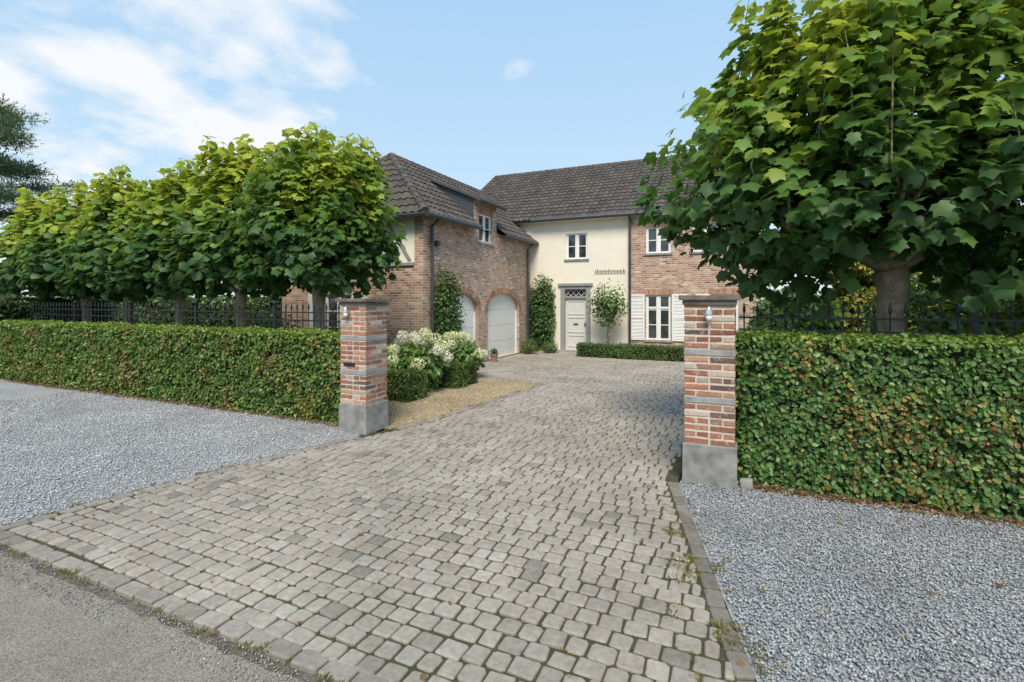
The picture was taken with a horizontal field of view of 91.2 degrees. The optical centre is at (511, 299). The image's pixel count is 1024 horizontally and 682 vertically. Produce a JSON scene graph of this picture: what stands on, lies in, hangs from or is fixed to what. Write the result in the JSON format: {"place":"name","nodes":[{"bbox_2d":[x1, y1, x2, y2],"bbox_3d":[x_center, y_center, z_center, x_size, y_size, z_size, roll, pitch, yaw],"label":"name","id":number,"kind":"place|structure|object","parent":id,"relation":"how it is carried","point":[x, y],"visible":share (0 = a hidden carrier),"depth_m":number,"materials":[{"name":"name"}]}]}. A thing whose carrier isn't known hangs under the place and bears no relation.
{"place":"outdoors","nodes":[
{"label":"outdoors","id":0,"kind":"place"},
{"bbox_2d":[0,553,303,681],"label":"road","id":1,"kind":"structure","parent":0,"point":[45,638],"depth_m":2.85,"materials":[{"name":"grey asphalt"}]},
{"bbox_2d":[0,544,324,681],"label":"loose grit","id":2,"kind":"object","parent":1,"relation":"on","point":[184,629],"visible":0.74,"depth_m":3.08,"materials":[{"name":"grey gravel"}]},
{"bbox_2d":[0,546,323,681],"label":"road verge","id":3,"kind":"structure","parent":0,"point":[251,655],"depth_m":3.04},
{"bbox_2d":[0,378,359,525],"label":"grey gravel area","id":4,"kind":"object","parent":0,"point":[11,390],"visible":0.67,"depth_m":6.75,"materials":[{"name":"grey gravel"}]},
{"bbox_2d":[4,380,338,426],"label":"leaf litter","id":5,"kind":"object","parent":4,"relation":"on","point":[133,397],"visible":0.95,"depth_m":9.43,"materials":[{"name":"brown plant"}]},
{"bbox_2d":[0,390,358,525],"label":"grey gravel stones","id":6,"kind":"object","parent":4,"relation":"on","point":[33,419],"visible":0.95,"depth_m":6.94,"materials":[{"name":"grey gravel"}]},
{"bbox_2d":[0,319,388,423],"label":"clipped hedge","id":7,"kind":"object","parent":4,"relation":"on","point":[293,371],"visible":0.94,"depth_m":9.43,"materials":[{"name":"green plant"}]},
{"bbox_2d":[339,400,387,434],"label":"plinth","id":8,"kind":"structure","parent":4,"relation":"on","point":[363,419],"depth_m":7.36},
{"bbox_2d":[341,305,385,405],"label":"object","id":9,"kind":"object","parent":8,"relation":"on","point":[346,355],"visible":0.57,"depth_m":7.38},
{"bbox_2d":[340,305,386,404],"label":"bricks","id":10,"kind":"object","parent":8,"relation":"on","point":[364,358],"visible":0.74,"depth_m":7.38,"materials":[{"name":"red brick"}]},
{"bbox_2d":[343,307,349,313],"bbox_3d":[-2.427,0.155,7.334,0.087,0.110,0.100,0,0,24],"label":"lamp hood","id":11,"kind":"object","parent":10,"relation":"attached to","point":[345,309],"visible":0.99,"depth_m":7.31,"materials":[{"name":"silver metal"}]},
{"bbox_2d":[343,362,354,365],"bbox_3d":[-2.395,0.945,7.369,0.210,0.050,0.009,0,0,24],"label":"letter slot","id":12,"kind":"object","parent":10,"relation":"attached to","point":[348,364],"visible":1,"depth_m":7.37,"materials":[{"name":"black metal"}]},
{"bbox_2d":[340,334,386,374],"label":"stone bands","id":13,"kind":"object","parent":10,"relation":"attached to","point":[358,372],"visible":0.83,"depth_m":7.38,"materials":[{"name":"grey stone"}]},
{"bbox_2d":[335,298,391,305],"bbox_3d":[-2.233,0.029,7.569,0.586,0.106,0.587,0,0,24],"label":"cap","id":14,"kind":"object","parent":10,"relation":"on","point":[360,302],"visible":1,"depth_m":7.35,"materials":[{"name":"stone"}]},
{"bbox_2d":[0,350,754,681],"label":"paved driveway","id":15,"kind":"structure","parent":0,"point":[282,638],"depth_m":4.01,"materials":[{"name":"stone"}]},
{"bbox_2d":[0,382,786,681],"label":"weed tufts","id":16,"kind":"object","parent":15,"relation":"on","point":[717,626],"visible":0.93,"depth_m":3.47,"materials":[{"name":"green plant"}]},
{"bbox_2d":[489,348,497,361],"bbox_3d":[-0.568,1.717,15.866,0.316,0.465,0.310,0,0,24],"label":"flower pot","id":17,"kind":"object","parent":15,"relation":"on","point":[493,355],"visible":1,"depth_m":15.78,"materials":[{"name":"ceramic"}]},
{"bbox_2d":[7,401,1023,679],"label":"fallen leaves","id":18,"kind":"object","parent":15,"relation":"on","point":[423,675],"visible":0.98,"depth_m":3.44,"materials":[{"name":"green plant"}]},
{"bbox_2d":[282,199,760,361],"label":"brick walls","id":19,"kind":"structure","parent":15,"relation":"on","point":[486,271],"depth_m":16.08,"materials":[{"name":"brown brick"}]},
{"bbox_2d":[379,153,420,213],"bbox_3d":[-4.267,-3.399,14.752,5.600,2.417,2.333,0,0,24],"label":"wing roof hip","id":20,"kind":"object","parent":19,"relation":"on","point":[403,200],"visible":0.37,"depth_m":13.70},
{"bbox_2d":[388,153,537,241],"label":"wing roof","id":21,"kind":"structure","parent":19,"relation":"on","point":[435,198],"depth_m":15.65,"materials":[{"name":"grey tile"}]},
{"bbox_2d":[436,292,516,357],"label":"garage doors","id":22,"kind":"structure","parent":19,"relation":"attached to","point":[502,325],"depth_m":17.30,"materials":[{"name":"paint"}]},
{"bbox_2d":[308,214,738,340],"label":"window frames and shutters","id":23,"kind":"structure","parent":19,"relation":"attached to","point":[638,317],"depth_m":17.62,"materials":[{"name":"white wood"}]},
{"bbox_2d":[329,216,735,338],"bbox_3d":[0.765,-0.675,17.054,13.018,4.130,3.639,0,0,-12],"label":"window glass","id":24,"kind":"object","parent":23,"relation":"in","point":[652,300],"visible":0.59,"depth_m":17.71,"materials":[{"name":"black glass"}]},
{"bbox_2d":[378,241,716,361],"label":"stone sills","id":25,"kind":"structure","parent":19,"relation":"attached to","point":[489,244],"depth_m":17.42,"materials":[{"name":"grey stone"}]},
{"bbox_2d":[434,206,738,313],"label":"brick arches","id":26,"kind":"structure","parent":19,"relation":"attached to","point":[472,293],"depth_m":16.73,"materials":[{"name":"brown brick"}]},
{"bbox_3d":[5.557,-4.611,24.734,11.900,3.155,4.676,0,0,24],"label":"back of the main roof","id":27,"kind":"object","parent":19,"relation":"attached to","visible":0},
{"bbox_2d":[495,156,672,176],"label":"ridge","id":28,"kind":"structure","parent":27,"relation":"attached to","point":[602,164],"depth_m":23.30,"materials":[{"name":"tile"}]},
{"bbox_2d":[482,157,734,221],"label":"roof front","id":29,"kind":"structure","parent":27,"relation":"attached to","point":[601,189],"depth_m":20.66,"materials":[{"name":"tile"}]},
{"bbox_2d":[519,336,539,353],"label":"ball shrub","id":30,"kind":"object","parent":15,"relation":"on","point":[529,345],"visible":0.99,"depth_m":17.98,"materials":[{"name":"green plant"}]},
{"bbox_2d":[386,176,712,349],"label":"gutters and zinc","id":31,"kind":"object","parent":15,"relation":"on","point":[463,200],"visible":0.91,"depth_m":15.81,"materials":[{"name":"grey metal"}]},
{"bbox_2d":[376,152,391,162],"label":"hip ridge","id":32,"kind":"structure","parent":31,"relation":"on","point":[380,160],"depth_m":15.65,"materials":[{"name":"tile"}]},
{"bbox_2d":[389,153,428,211],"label":"hip ridge","id":33,"kind":"structure","parent":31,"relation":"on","point":[409,183],"depth_m":13.76,"materials":[{"name":"tile"}]},
{"bbox_3d":[-3.920,-3.398,18.930,2.877,2.425,10.200,0,0,24],"label":"wing","id":34,"kind":"object","parent":31,"relation":"on","visible":0},
{"bbox_2d":[481,177,494,190],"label":"verge","id":35,"kind":"structure","parent":34,"relation":"on","point":[487,183],"depth_m":24.27,"materials":[{"name":"tile"}]},
{"bbox_2d":[541,341,558,352],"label":"ball shrub","id":36,"kind":"object","parent":15,"relation":"on","point":[551,346],"visible":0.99,"depth_m":18.25,"materials":[{"name":"green plant"}]},
{"bbox_2d":[586,278,630,343],"bbox_3d":[3.353,0.586,17.590,1.544,2.733,1.012,0,0,24],"label":"tree","id":37,"kind":"object","parent":15,"relation":"on","point":[606,307],"visible":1,"depth_m":17.49,"materials":[{"name":"green plant"}]},
{"bbox_2d":[576,341,684,361],"bbox_3d":[4.824,1.688,16.216,5.688,0.610,0.712,0,0,24],"label":"box hedge","id":38,"kind":"object","parent":15,"relation":"on","point":[620,350],"visible":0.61,"depth_m":16.40,"materials":[{"name":"green plant"}]},
{"bbox_2d":[272,378,541,428],"bbox_3d":[-1.767,1.948,10.229,3.300,0.001,4.950,0,0,24],"label":"tan gravel bed","id":39,"kind":"object","parent":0,"point":[433,407],"visible":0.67,"depth_m":9.44,"materials":[{"name":"beige gravel"}]},
{"bbox_2d":[386,365,430,402],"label":"box shrub","id":40,"kind":"object","parent":39,"relation":"on","point":[405,386],"visible":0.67,"depth_m":9.64,"materials":[{"name":"green plant"}]},
{"bbox_2d":[386,327,453,392],"bbox_3d":[-2.157,1.319,10.915,1.847,1.470,1.913,0,0,24],"label":"hydrangea bush","id":41,"kind":"object","parent":39,"relation":"on","point":[411,355],"visible":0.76,"depth_m":10.58,"materials":[{"name":"white plant"}]},
{"bbox_2d":[431,359,478,388],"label":"box shrub","id":42,"kind":"object","parent":39,"relation":"on","point":[460,374],"visible":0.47,"depth_m":11.16,"materials":[{"name":"green plant"}]},
{"bbox_2d":[427,331,487,375],"bbox_3d":[-1.367,1.397,12.448,1.563,1.274,1.361,0,0,24],"label":"hydrangea bush","id":43,"kind":"object","parent":39,"relation":"on","point":[460,350],"visible":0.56,"depth_m":12.25,"materials":[{"name":"white plant"}]},
{"bbox_2d":[393,153,495,197],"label":"wing ridge","id":44,"kind":"structure","parent":0,"point":[400,157],"depth_m":18.39,"materials":[{"name":"grey tile"}]},
{"bbox_2d":[224,302,775,681],"bbox_3d":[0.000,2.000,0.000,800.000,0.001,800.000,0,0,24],"label":"ground","id":45,"kind":"structure","parent":0,"point":[680,478],"depth_m":5.53,"materials":[{"name":"green plant"}]},
{"bbox_2d":[0,254,22,296],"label":"distant trees","id":46,"kind":"object","parent":45,"relation":"on","point":[7,294],"visible":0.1,"depth_m":48.04,"materials":[{"name":"green plant"}]},
{"bbox_2d":[0,185,73,301],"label":"plane tree","id":47,"kind":"object","parent":45,"relation":"on","point":[9,241],"visible":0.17,"depth_m":14.05,"materials":[{"name":"green plant"}]},
{"bbox_2d":[0,93,90,240],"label":"pine tree","id":48,"kind":"object","parent":45,"relation":"on","point":[14,169],"visible":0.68,"depth_m":25.94,"materials":[{"name":"green plant"}]},
{"bbox_2d":[0,296,117,322],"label":"side hedge","id":49,"kind":"object","parent":45,"relation":"on","point":[16,308],"visible":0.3,"depth_m":14.00,"materials":[{"name":"green plant"}]},
{"bbox_2d":[8,179,114,322],"bbox_3d":[-11.943,-0.697,13.989,3.136,5.333,2.857,0,0,24],"label":"plane tree","id":50,"kind":"object","parent":45,"relation":"on","point":[40,260],"visible":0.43,"depth_m":13.12,"materials":[{"name":"green plant"}]},
{"bbox_2d":[53,164,171,322],"bbox_3d":[-10.018,-0.793,13.197,3.038,5.509,2.917,0,0,24],"label":"plane tree","id":51,"kind":"object","parent":45,"relation":"on","point":[108,198],"visible":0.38,"depth_m":12.34,"materials":[{"name":"green plant"}]},
{"bbox_2d":[0,294,281,329],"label":"background hedge","id":52,"kind":"object","parent":45,"relation":"on","point":[266,300],"visible":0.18,"depth_m":17.62,"materials":[{"name":"green plant"}]},
{"bbox_2d":[103,157,231,325],"bbox_3d":[-8.081,-0.759,12.293,3.312,5.448,2.858,0,0,24],"label":"plane tree","id":53,"kind":"object","parent":45,"relation":"on","point":[148,222],"visible":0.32,"depth_m":11.46,"materials":[{"name":"green plant"}]},
{"bbox_2d":[28,300,388,402],"bbox_3d":[-7.497,0.978,10.944,11.880,1.945,0.090,0,0,24],"label":"iron fence","id":54,"kind":"object","parent":45,"relation":"on","point":[74,309],"visible":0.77,"depth_m":10.67,"materials":[{"name":"black metal"}]},
{"bbox_2d":[155,134,300,327],"bbox_3d":[-6.087,-0.924,11.335,3.045,5.774,2.906,0,0,24],"label":"plane tree","id":55,"kind":"object","parent":45,"relation":"on","point":[214,191],"visible":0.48,"depth_m":10.65,"materials":[{"name":"green plant"}]},
{"bbox_2d":[229,305,301,329],"bbox_3d":[-6.816,1.059,13.875,2.662,1.956,1.350,0,0,24],"label":"background shrub","id":56,"kind":"object","parent":45,"relation":"on","point":[267,321],"visible":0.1,"depth_m":13.76,"materials":[{"name":"green plant"}]},
{"bbox_2d":[208,121,407,330],"bbox_3d":[-4.119,-0.858,10.381,3.635,5.656,3.147,0,0,24],"label":"plane tree","id":57,"kind":"object","parent":45,"relation":"on","point":[321,223],"visible":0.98,"depth_m":9.63,"materials":[{"name":"green plant"}]},
{"bbox_2d":[325,322,340,331],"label":"background shrub","id":58,"kind":"object","parent":45,"relation":"on","point":[335,325],"visible":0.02,"depth_m":12.42,"materials":[{"name":"green plant"}]},
{"bbox_2d":[429,262,466,341],"bbox_3d":[-1.740,0.501,13.725,0.742,3.035,1.332,0,0,24],"label":"climbing plant","id":59,"kind":"object","parent":45,"relation":"on","point":[448,314],"visible":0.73,"depth_m":13.50,"materials":[{"name":"green plant"}]},
{"bbox_2d":[526,272,556,350],"bbox_3d":[1.151,0.482,19.205,1.299,3.138,0.728,0,0,24],"label":"climbing plant","id":60,"kind":"object","parent":45,"relation":"on","point":[542,317],"visible":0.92,"depth_m":19.08,"materials":[{"name":"green plant"}]},
{"bbox_2d":[374,210,712,349],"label":"rendered walls","id":61,"kind":"structure","parent":45,"relation":"on","point":[607,243],"depth_m":18.62,"materials":[{"name":"beige paint"}]},
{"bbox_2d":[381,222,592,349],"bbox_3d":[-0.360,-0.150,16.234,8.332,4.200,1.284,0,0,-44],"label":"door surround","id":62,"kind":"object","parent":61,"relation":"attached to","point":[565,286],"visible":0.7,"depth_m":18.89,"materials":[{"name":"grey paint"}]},
{"bbox_2d":[566,298,585,349],"bbox_3d":[2.432,0.910,18.997,0.830,1.960,0.050,0,0,24],"label":"front door","id":63,"kind":"structure","parent":62,"relation":"attached to","point":[575,313],"depth_m":19.00,"materials":[{"name":"paint"}]},
{"bbox_2d":[746,284,849,335],"bbox_3d":[5.361,0.486,9.607,1.539,1.612,1.689,0,0,-38],"label":"round shrub","id":64,"kind":"object","parent":45,"relation":"on","point":[764,307],"visible":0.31,"depth_m":9.24,"materials":[{"name":"green plant"}]},
{"bbox_2d":[631,0,1023,335],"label":"plane tree","id":65,"kind":"object","parent":45,"relation":"on","point":[897,198],"visible":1,"depth_m":5.19,"materials":[{"name":"green plant"}]},
{"bbox_2d":[739,302,1023,336],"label":"iron fence","id":66,"kind":"object","parent":45,"relation":"on","point":[975,320],"visible":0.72,"depth_m":5.49,"materials":[{"name":"black metal"}]},
{"bbox_2d":[829,231,1023,339],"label":"background hedge","id":67,"kind":"object","parent":45,"relation":"on","point":[847,298],"visible":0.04,"depth_m":9.32,"materials":[{"name":"green plant"}]},
{"bbox_2d":[859,273,1010,339],"bbox_3d":[6.357,0.778,7.644,1.944,2.528,1.411,0,0,24],"label":"background shrub","id":68,"kind":"object","parent":45,"relation":"on","point":[927,297],"visible":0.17,"depth_m":7.40,"materials":[{"name":"green plant"}]},
{"bbox_2d":[946,259,1023,333],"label":"background shrub","id":69,"kind":"object","parent":45,"relation":"on","point":[1019,315],"visible":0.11,"depth_m":7.27,"materials":[{"name":"green plant"}]},
{"bbox_2d":[0,0,1023,301],"label":"sky","id":70,"kind":"structure","parent":0,"point":[469,92],"materials":[{"name":"blue"}]},
{"bbox_2d":[679,479,1023,681],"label":"grey gravel area","id":71,"kind":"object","parent":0,"point":[983,657],"visible":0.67,"depth_m":3.30,"materials":[{"name":"grey gravel"}]},
{"bbox_2d":[682,437,736,488],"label":"plinth","id":72,"kind":"structure","parent":71,"relation":"on","point":[709,465],"depth_m":5.26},
{"bbox_2d":[684,305,735,446],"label":"bricks","id":73,"kind":"object","parent":72,"relation":"on","point":[712,380],"visible":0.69,"depth_m":5.27,"materials":[{"name":"red brick"}]},
{"bbox_2d":[705,307,712,314],"bbox_3d":[2.052,0.125,5.226,0.087,0.110,0.100,0,0,24],"label":"lamp hood","id":74,"kind":"object","parent":73,"relation":"attached to","point":[708,310],"visible":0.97,"depth_m":5.19,"materials":[{"name":"silver metal"}]},
{"bbox_2d":[705,315,711,320],"bbox_3d":[2.049,0.186,5.220,0.070,0.068,0.070,0,0,24],"label":"lamp glass","id":75,"kind":"object","parent":74,"relation":"attached to","point":[708,317],"visible":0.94,"depth_m":5.20,"materials":[{"name":"white glass"}]},
{"bbox_2d":[684,348,735,404],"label":"stone bands","id":76,"kind":"object","parent":73,"relation":"attached to","point":[728,353],"visible":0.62,"depth_m":5.27,"materials":[{"name":"grey stone"}]},
{"bbox_2d":[679,295,740,304],"bbox_3d":[2.173,-0.001,5.493,0.605,0.109,0.584,0,0,24],"label":"cap","id":77,"kind":"object","parent":73,"relation":"on","point":[709,299],"visible":1,"depth_m":5.24,"materials":[{"name":"stone"}]},
{"bbox_2d":[685,305,734,447],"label":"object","id":78,"kind":"object","parent":72,"relation":"on","point":[708,383],"visible":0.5,"depth_m":5.28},
{"bbox_2d":[740,478,752,489],"bbox_3d":[2.435,1.905,5.211,0.125,0.099,0.114,0,0,24],"label":"loose stone","id":79,"kind":"object","parent":71,"relation":"on","point":[746,483],"visible":1,"depth_m":5.17,"materials":[{"name":"grey stone"}]},
{"bbox_2d":[680,480,1023,681],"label":"grey gravel stones","id":80,"kind":"object","parent":71,"relation":"on","point":[904,598],"visible":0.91,"depth_m":3.45,"materials":[{"name":"grey gravel"}]},
{"bbox_2d":[735,327,1023,520],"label":"clipped hedge","id":81,"kind":"object","parent":71,"relation":"on","point":[936,421],"visible":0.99,"depth_m":4.82,"materials":[{"name":"green plant"}]},
{"bbox_2d":[738,482,1023,528],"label":"leaf litter","id":82,"kind":"object","parent":71,"relation":"on","point":[969,516],"visible":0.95,"depth_m":4.73,"materials":[{"name":"brown plant"}]}
]}

